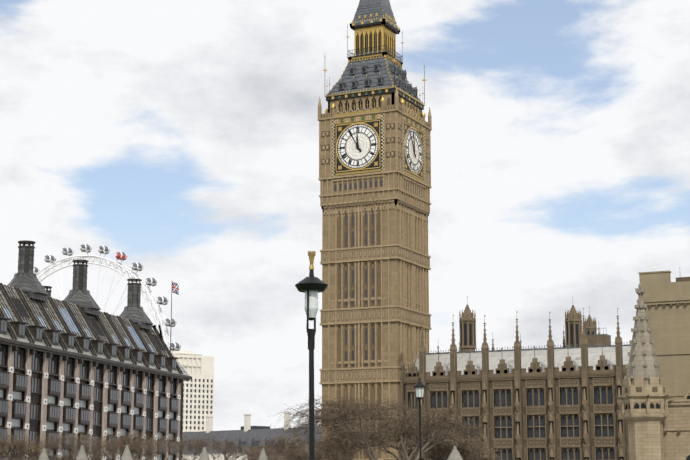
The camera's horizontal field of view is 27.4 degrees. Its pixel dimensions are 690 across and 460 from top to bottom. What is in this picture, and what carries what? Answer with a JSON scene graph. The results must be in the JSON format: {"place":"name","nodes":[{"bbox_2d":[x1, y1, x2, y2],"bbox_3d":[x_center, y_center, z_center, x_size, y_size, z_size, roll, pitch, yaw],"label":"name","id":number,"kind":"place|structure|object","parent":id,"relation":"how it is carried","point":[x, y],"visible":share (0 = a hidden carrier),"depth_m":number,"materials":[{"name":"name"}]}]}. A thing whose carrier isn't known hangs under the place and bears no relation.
{"place":"outdoors","nodes":[
{"label":"outdoors","id":0,"kind":"place"},
{"bbox_2d":[0,240,191,459],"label":"office building","id":1,"kind":"structure","parent":0,"point":[76,361],"depth_m":219.28,"materials":[{"name":"stone"}]},
{"bbox_2d":[0,0,689,430],"label":"sky","id":2,"kind":"structure","parent":0,"point":[180,138],"materials":[{"name":"white"}]},
{"bbox_2d":[615,267,689,459],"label":"stone building","id":3,"kind":"structure","parent":0,"point":[655,397],"depth_m":143.97,"materials":[{"name":"stone"}]},
{"bbox_3d":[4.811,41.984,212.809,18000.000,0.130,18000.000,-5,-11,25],"label":"ground","id":4,"kind":"structure","parent":0,"visible":0},
{"bbox_2d":[0,435,52,459],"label":"tree","id":5,"kind":"object","parent":4,"relation":"on","point":[22,448],"visible":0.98,"depth_m":122.02,"materials":[{"name":"brown plant"}]},
{"bbox_2d":[2,434,74,459],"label":"tree","id":6,"kind":"object","parent":4,"relation":"on","point":[37,444],"visible":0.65,"depth_m":131.80,"materials":[{"name":"brown plant"}]},
{"bbox_2d":[33,430,122,459],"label":"tree","id":7,"kind":"object","parent":4,"relation":"on","point":[95,452],"visible":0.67,"depth_m":136.85,"materials":[{"name":"brown plant"}]},
{"bbox_2d":[33,244,180,350],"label":"ferris wheel","id":8,"kind":"object","parent":4,"relation":"on","point":[136,266],"visible":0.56,"depth_m":729.26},
{"bbox_2d":[91,430,171,459],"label":"tree","id":9,"kind":"object","parent":4,"relation":"on","point":[133,447],"visible":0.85,"depth_m":144.23,"materials":[{"name":"brown plant"}]},
{"bbox_2d":[113,433,176,459],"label":"tree","id":10,"kind":"object","parent":4,"relation":"on","point":[153,450],"visible":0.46,"depth_m":153.59,"materials":[{"name":"brown plant"}]},
{"bbox_2d":[136,434,209,459],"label":"tree","id":11,"kind":"object","parent":4,"relation":"on","point":[175,442],"visible":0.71,"depth_m":159.97,"materials":[{"name":"brown plant"}]},
{"bbox_2d":[171,350,213,431],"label":"building","id":12,"kind":"structure","parent":4,"relation":"on","point":[198,397],"depth_m":958.82,"materials":[{"name":"white concrete"}]},
{"bbox_2d":[173,431,259,459],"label":"tree","id":13,"kind":"object","parent":4,"relation":"on","point":[235,455],"visible":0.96,"depth_m":156.43,"materials":[{"name":"brown plant"}]},
{"bbox_2d":[39,445,462,459],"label":"yard gate piers","id":14,"kind":"structure","parent":4,"relation":"on","point":[453,455],"depth_m":91.75,"materials":[{"name":"stone"}]},
{"bbox_2d":[182,412,321,459],"bbox_3d":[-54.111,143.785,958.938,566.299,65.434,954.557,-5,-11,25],"label":"building","id":15,"kind":"structure","parent":4,"relation":"on","point":[248,435],"depth_m":541.72,"materials":[{"name":"stone"}]},
{"bbox_2d":[241,435,319,459],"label":"tree","id":16,"kind":"object","parent":4,"relation":"on","point":[284,446],"visible":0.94,"depth_m":147.21,"materials":[{"name":"brown plant"}]},
{"bbox_2d":[277,451,328,459],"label":"tree","id":17,"kind":"object","parent":4,"relation":"on","point":[295,457],"visible":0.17,"depth_m":166.29,"materials":[{"name":"brown plant"}]},
{"bbox_2d":[295,251,327,459],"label":"lamp post","id":18,"kind":"object","parent":4,"relation":"on","point":[311,286],"visible":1,"depth_m":35.04,"materials":[{"name":"metal"}]},
{"bbox_2d":[279,441,363,459],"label":"tree","id":19,"kind":"object","parent":4,"relation":"on","point":[324,457],"visible":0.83,"depth_m":117.61,"materials":[{"name":"brown plant"}]},
{"bbox_2d":[279,392,402,459],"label":"tree","id":20,"kind":"object","parent":4,"relation":"on","point":[328,405],"visible":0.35,"depth_m":124.46,"materials":[{"name":"brown plant"}]},
{"bbox_2d":[307,420,384,459],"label":"tree","id":21,"kind":"object","parent":4,"relation":"on","point":[329,444],"visible":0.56,"depth_m":122.74,"materials":[{"name":"brown plant"}]},
{"bbox_2d":[272,393,424,459],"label":"tree","id":22,"kind":"object","parent":4,"relation":"on","point":[332,416],"visible":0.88,"depth_m":115.50,"materials":[{"name":"brown plant"}]},
{"bbox_2d":[318,0,431,459],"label":"clock tower","id":23,"kind":"structure","parent":4,"relation":"on","point":[375,129],"depth_m":215.32,"materials":[{"name":"stone"}]},
{"bbox_2d":[325,406,486,459],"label":"tree","id":24,"kind":"object","parent":4,"relation":"on","point":[380,441],"visible":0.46,"depth_m":109.10,"materials":[{"name":"brown plant"}]},
{"bbox_2d":[413,377,425,459],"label":"yard lamp post","id":25,"kind":"object","parent":4,"relation":"on","point":[419,386],"visible":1,"depth_m":74.05,"materials":[{"name":"metal"}]},
{"bbox_2d":[376,400,495,459],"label":"tree","id":26,"kind":"object","parent":4,"relation":"on","point":[432,437],"visible":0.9,"depth_m":103.02,"materials":[{"name":"brown plant"}]},
{"bbox_2d":[402,434,506,459],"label":"tree","id":27,"kind":"object","parent":4,"relation":"on","point":[465,452],"visible":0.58,"depth_m":105.43,"materials":[{"name":"brown plant"}]},
{"bbox_2d":[399,296,630,459],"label":"palace range","id":28,"kind":"structure","parent":4,"relation":"on","point":[550,402],"depth_m":200.83,"materials":[{"name":"stone"}]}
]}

